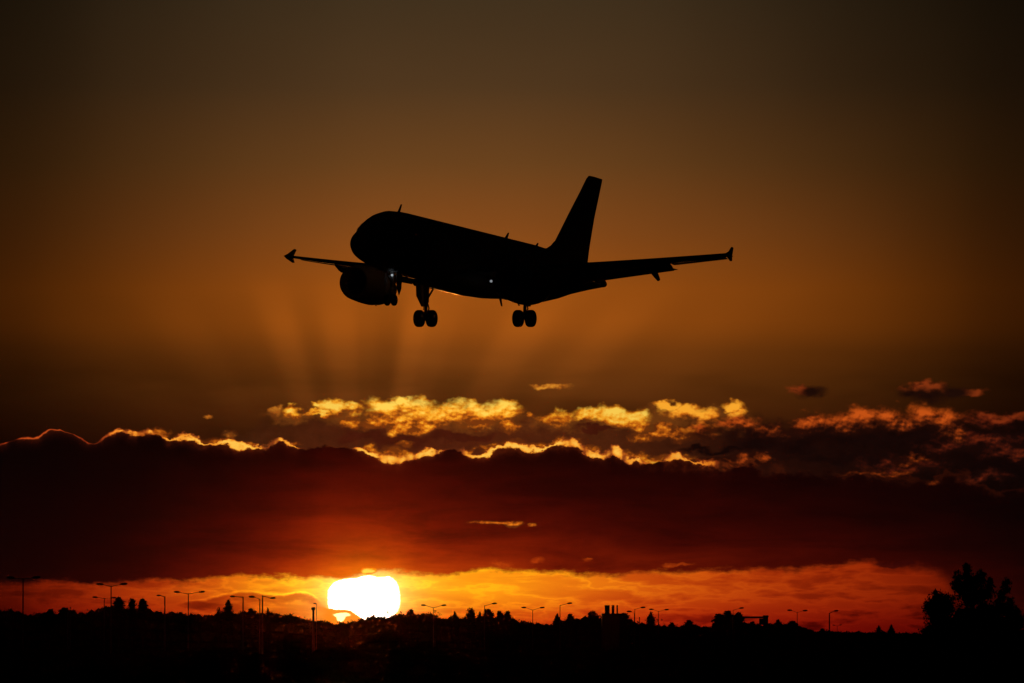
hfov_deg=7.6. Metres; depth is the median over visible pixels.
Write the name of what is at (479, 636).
conifer tree
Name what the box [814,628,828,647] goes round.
tree
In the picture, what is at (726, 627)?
tree
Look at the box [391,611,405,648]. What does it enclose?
tree
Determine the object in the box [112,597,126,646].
tree
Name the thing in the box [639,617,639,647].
bare pole
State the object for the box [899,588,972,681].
broadleaf tree
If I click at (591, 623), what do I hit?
tree
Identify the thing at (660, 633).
bush
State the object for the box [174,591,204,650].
street lamp
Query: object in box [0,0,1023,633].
sky
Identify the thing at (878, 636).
conifer tree
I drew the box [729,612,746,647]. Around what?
tree
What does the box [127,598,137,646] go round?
conifer tree
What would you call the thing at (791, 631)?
tree
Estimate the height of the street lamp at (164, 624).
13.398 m
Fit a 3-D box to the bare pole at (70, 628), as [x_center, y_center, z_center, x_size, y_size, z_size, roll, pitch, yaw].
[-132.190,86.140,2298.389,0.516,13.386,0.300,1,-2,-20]
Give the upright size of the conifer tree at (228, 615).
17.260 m
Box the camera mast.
[311,607,314,651]
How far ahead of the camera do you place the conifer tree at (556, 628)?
2529.07 m
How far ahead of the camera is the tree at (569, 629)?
2577.25 m
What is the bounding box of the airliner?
[284,176,732,326]
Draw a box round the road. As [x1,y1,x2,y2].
[69,651,477,651]
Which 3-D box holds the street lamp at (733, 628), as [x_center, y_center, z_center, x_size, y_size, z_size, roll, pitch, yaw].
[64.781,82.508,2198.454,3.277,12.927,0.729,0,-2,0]
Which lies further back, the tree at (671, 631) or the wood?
the wood
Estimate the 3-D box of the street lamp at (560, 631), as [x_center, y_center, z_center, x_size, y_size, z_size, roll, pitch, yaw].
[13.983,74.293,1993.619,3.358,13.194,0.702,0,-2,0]
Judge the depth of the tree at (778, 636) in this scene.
2565.50 m
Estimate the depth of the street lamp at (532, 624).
2257.35 m
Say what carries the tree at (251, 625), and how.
on the ground
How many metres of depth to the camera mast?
1398.85 m
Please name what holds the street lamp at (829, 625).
on the ground
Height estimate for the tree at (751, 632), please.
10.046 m
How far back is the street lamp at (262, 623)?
1638.75 m
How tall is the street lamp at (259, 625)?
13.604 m
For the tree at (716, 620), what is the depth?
2552.94 m
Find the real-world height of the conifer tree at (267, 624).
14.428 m
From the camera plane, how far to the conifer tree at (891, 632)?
2577.25 m
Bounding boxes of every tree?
[42,608,56,647]
[54,607,72,647]
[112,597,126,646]
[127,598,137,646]
[135,598,149,646]
[214,607,223,647]
[222,599,234,647]
[244,608,258,645]
[264,607,271,648]
[381,610,396,649]
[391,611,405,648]
[404,609,417,648]
[426,610,440,646]
[449,611,461,646]
[464,607,477,647]
[475,612,482,640]
[480,609,495,648]
[493,610,504,647]
[501,610,513,649]
[549,613,562,647]
[563,613,575,646]
[582,611,600,649]
[620,613,637,647]
[644,611,656,648]
[681,620,697,647]
[709,614,724,647]
[718,610,733,648]
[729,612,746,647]
[773,619,783,648]
[783,621,800,647]
[875,625,883,646]
[886,624,896,647]
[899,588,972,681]
[933,562,1023,677]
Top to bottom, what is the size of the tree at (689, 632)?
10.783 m
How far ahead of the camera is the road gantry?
2347.86 m
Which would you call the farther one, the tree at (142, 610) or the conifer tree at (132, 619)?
the conifer tree at (132, 619)
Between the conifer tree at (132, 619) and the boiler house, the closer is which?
the boiler house
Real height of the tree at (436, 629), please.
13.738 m
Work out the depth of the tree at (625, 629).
2552.35 m
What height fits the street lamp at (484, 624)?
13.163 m
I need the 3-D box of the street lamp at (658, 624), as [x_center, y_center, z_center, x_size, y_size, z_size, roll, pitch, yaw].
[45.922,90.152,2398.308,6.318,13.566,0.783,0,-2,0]
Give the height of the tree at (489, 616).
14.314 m
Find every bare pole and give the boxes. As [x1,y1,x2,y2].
[70,607,70,649]
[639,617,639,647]
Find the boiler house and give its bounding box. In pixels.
[601,605,620,650]
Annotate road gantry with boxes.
[732,615,768,648]
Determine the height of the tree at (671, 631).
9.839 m
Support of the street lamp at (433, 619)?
on the ground
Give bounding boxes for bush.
[653,619,665,648]
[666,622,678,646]
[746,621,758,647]
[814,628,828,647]
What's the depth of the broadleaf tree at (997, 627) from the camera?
429.25 m
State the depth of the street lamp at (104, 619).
1618.86 m
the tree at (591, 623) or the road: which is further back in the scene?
the tree at (591, 623)
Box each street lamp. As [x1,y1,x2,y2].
[7,576,39,653]
[92,596,115,649]
[96,583,126,653]
[156,595,165,650]
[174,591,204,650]
[230,595,243,650]
[249,596,260,653]
[261,595,275,653]
[313,603,316,649]
[421,604,445,647]
[484,602,496,650]
[521,607,544,650]
[559,602,571,650]
[634,607,645,649]
[649,608,668,648]
[733,607,743,650]
[787,609,807,647]
[829,610,838,646]
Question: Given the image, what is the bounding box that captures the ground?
[4,648,1023,682]
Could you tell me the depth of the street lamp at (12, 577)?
1199.20 m
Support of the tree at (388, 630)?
on the ground
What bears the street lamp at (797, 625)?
on the ground
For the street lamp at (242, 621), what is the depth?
1718.73 m
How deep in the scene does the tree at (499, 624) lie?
2553.30 m
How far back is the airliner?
514.95 m
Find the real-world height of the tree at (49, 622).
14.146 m
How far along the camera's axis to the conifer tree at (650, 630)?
2541.21 m
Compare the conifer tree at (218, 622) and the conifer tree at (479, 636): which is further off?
the conifer tree at (479, 636)
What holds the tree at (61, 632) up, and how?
on the ground
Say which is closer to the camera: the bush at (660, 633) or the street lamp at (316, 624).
the street lamp at (316, 624)
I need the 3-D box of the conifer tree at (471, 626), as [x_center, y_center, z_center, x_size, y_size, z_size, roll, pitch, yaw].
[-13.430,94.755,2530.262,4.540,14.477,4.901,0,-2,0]
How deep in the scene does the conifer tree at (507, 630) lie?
2541.30 m
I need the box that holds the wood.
[0,605,1022,649]
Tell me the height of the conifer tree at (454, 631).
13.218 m
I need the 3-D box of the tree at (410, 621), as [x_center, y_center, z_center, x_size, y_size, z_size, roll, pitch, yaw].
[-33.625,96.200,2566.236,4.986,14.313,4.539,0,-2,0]
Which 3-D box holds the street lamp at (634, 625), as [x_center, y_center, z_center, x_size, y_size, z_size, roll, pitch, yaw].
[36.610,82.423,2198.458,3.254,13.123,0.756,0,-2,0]
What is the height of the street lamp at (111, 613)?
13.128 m

